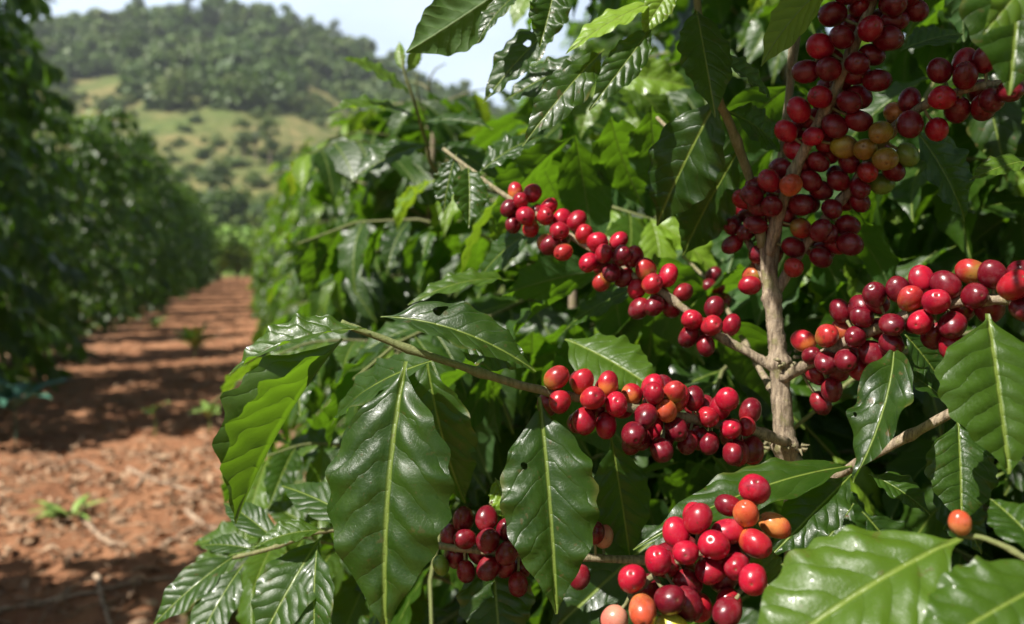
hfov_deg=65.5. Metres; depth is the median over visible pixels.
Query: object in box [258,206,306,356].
coffee shrub
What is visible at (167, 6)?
tree
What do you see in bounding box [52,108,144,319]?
coffee shrub
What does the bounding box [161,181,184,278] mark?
coffee shrub
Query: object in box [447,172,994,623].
coffee shrub
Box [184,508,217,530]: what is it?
dry twig
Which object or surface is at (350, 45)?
tree
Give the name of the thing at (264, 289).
coffee shrub
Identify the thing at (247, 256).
bush
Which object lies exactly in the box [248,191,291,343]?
coffee shrub
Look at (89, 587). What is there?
soil clods
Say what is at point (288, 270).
coffee shrub
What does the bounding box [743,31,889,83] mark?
coffee shrub
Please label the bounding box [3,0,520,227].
forest
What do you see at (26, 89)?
coffee shrub
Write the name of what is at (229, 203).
bush
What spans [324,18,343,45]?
tree
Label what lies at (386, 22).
sky
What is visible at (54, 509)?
weed
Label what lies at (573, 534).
coffee shrub
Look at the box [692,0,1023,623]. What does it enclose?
coffee shrub
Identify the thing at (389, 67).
tree
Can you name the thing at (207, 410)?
weed
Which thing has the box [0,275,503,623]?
ground
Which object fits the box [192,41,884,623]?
coffee shrub
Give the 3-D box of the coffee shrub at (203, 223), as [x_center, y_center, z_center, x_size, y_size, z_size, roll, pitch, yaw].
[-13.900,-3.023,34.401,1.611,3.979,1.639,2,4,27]
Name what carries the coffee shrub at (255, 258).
on the ground
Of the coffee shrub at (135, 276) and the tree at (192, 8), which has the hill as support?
the tree at (192, 8)
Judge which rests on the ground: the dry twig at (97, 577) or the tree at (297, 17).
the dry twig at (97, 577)
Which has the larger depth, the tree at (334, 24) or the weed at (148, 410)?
the tree at (334, 24)
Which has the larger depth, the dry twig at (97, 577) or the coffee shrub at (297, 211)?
the coffee shrub at (297, 211)
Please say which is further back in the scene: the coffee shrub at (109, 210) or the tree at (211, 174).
the tree at (211, 174)
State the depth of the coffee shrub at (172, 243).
23.67 m
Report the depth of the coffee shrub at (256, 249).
22.88 m
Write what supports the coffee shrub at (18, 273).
on the ground
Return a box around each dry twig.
[0,575,173,612]
[50,460,101,471]
[78,516,128,546]
[92,573,113,623]
[126,466,204,493]
[134,459,166,486]
[157,521,198,551]
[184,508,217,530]
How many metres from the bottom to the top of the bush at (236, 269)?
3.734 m
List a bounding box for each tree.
[43,19,61,31]
[109,12,129,25]
[165,2,173,10]
[183,0,198,12]
[192,157,237,192]
[231,116,251,158]
[245,106,270,161]
[258,115,280,166]
[288,11,302,28]
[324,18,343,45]
[348,41,369,56]
[378,59,398,72]
[426,83,436,93]
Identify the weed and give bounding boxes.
[0,378,82,444]
[29,494,106,520]
[140,315,165,328]
[141,401,167,435]
[169,322,214,349]
[189,400,220,432]
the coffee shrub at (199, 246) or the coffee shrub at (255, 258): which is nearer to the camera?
the coffee shrub at (255, 258)
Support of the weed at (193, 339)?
on the ground
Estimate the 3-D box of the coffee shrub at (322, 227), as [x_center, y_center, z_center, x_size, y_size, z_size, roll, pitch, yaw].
[-0.437,0.021,3.139,1.068,1.702,1.056,-2,4,-34]
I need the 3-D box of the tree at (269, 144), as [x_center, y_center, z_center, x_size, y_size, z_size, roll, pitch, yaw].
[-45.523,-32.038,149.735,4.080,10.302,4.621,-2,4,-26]
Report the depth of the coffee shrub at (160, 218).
19.13 m
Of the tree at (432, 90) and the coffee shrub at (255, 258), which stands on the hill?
the tree at (432, 90)
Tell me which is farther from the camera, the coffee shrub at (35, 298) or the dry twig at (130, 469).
the coffee shrub at (35, 298)
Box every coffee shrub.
[0,0,94,394]
[0,0,98,366]
[0,12,51,407]
[2,70,87,339]
[21,95,116,335]
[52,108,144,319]
[60,119,136,326]
[82,106,166,312]
[116,136,180,303]
[116,159,168,307]
[128,169,171,300]
[143,154,190,298]
[148,168,187,295]
[153,0,1023,623]
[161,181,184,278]
[169,183,201,292]
[172,188,205,288]
[175,183,206,288]
[179,182,209,286]
[182,118,502,623]
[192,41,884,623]
[193,214,206,284]
[195,198,210,284]
[199,212,216,277]
[199,215,211,283]
[200,205,222,280]
[200,221,213,282]
[203,216,218,281]
[209,63,516,623]
[244,131,344,394]
[247,209,275,318]
[247,218,272,310]
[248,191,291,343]
[249,195,281,318]
[249,217,272,309]
[250,226,262,303]
[250,230,265,296]
[253,209,278,315]
[256,212,281,331]
[256,228,279,327]
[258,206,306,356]
[263,146,325,317]
[269,164,333,351]
[282,99,439,473]
[284,201,344,395]
[289,129,351,279]
[436,0,1023,579]
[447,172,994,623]
[490,58,587,295]
[521,21,618,318]
[560,0,671,330]
[600,0,1023,623]
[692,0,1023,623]
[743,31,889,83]
[810,11,1016,456]
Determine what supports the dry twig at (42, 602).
on the ground
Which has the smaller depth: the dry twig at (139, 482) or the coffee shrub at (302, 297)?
the dry twig at (139, 482)
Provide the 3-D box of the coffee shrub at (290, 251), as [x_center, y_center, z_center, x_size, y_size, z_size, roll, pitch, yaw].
[-1.294,-0.259,5.569,1.063,1.982,1.210,-1,4,-9]
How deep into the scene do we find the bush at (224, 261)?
48.15 m
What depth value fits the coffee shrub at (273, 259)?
7.22 m
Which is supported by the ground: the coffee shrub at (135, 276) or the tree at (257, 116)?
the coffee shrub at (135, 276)
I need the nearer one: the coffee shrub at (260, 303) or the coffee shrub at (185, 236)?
the coffee shrub at (260, 303)
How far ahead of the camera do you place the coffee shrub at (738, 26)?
1.28 m
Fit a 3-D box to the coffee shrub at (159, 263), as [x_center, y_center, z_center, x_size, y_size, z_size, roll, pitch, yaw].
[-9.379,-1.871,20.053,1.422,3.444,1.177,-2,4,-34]
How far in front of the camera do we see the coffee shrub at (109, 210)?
12.55 m
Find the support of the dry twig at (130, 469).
on the ground
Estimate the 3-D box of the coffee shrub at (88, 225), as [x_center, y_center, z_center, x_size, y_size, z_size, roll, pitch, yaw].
[-6.308,-1.274,11.077,1.440,3.409,1.377,2,4,24]
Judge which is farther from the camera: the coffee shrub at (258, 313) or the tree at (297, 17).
the tree at (297, 17)
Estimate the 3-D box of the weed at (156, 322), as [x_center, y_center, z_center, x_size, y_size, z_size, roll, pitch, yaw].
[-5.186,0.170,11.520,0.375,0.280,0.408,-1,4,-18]
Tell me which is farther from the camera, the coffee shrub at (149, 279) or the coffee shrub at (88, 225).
the coffee shrub at (149, 279)
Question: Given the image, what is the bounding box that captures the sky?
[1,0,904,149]
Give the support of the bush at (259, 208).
on the hill
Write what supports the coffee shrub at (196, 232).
on the ground
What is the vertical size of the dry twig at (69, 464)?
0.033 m
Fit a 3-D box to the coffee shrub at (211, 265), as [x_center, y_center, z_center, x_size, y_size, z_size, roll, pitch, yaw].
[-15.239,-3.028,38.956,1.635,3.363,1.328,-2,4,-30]
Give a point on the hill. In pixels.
(295, 130)
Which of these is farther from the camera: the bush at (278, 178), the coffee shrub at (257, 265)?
the bush at (278, 178)
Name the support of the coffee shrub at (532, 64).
on the ground
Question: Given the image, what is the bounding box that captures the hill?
[13,27,493,274]
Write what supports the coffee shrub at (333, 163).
on the ground
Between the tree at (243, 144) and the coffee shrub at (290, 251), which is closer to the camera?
the coffee shrub at (290, 251)
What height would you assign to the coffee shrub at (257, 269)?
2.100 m
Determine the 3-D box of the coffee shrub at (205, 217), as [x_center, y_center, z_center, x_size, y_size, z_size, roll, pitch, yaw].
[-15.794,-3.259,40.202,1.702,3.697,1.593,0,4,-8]
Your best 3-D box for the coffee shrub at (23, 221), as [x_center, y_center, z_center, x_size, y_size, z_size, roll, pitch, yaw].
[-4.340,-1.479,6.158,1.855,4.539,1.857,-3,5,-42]
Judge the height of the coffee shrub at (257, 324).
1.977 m
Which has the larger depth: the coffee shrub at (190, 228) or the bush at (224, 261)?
the bush at (224, 261)
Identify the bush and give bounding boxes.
[200,184,255,223]
[210,226,241,277]
[223,224,260,276]
[229,228,258,276]
[248,202,276,226]
[273,175,282,195]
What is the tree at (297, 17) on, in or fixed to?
on the hill
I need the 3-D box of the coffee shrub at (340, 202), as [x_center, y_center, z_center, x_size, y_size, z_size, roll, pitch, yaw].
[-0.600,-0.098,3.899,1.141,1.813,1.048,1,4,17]
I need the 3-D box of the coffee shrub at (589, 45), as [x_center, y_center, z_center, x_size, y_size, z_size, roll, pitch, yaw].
[0.821,-0.948,7.265,1.685,3.206,1.757,2,4,26]
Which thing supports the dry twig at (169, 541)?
on the ground
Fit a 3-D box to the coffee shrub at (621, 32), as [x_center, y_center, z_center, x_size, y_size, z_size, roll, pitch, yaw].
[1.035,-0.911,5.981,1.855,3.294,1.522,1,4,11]
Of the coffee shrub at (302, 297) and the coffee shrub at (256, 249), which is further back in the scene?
the coffee shrub at (256, 249)
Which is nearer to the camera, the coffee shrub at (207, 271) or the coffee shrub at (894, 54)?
the coffee shrub at (894, 54)
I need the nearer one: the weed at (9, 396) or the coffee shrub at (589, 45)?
the weed at (9, 396)
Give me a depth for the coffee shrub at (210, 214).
42.15 m
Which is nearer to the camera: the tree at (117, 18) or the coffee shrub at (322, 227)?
the coffee shrub at (322, 227)
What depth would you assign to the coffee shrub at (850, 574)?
0.34 m
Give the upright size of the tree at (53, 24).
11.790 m
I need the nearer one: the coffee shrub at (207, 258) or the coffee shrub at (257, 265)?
the coffee shrub at (257, 265)
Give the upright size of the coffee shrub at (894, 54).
3.268 m
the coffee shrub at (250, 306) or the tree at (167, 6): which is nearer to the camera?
the coffee shrub at (250, 306)
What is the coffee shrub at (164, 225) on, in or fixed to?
on the ground
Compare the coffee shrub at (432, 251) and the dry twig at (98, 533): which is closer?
the coffee shrub at (432, 251)
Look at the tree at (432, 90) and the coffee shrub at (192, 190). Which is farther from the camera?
the tree at (432, 90)
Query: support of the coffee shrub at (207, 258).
on the ground
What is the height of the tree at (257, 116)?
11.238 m
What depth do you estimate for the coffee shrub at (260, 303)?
11.16 m
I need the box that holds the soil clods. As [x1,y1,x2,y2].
[0,303,283,623]

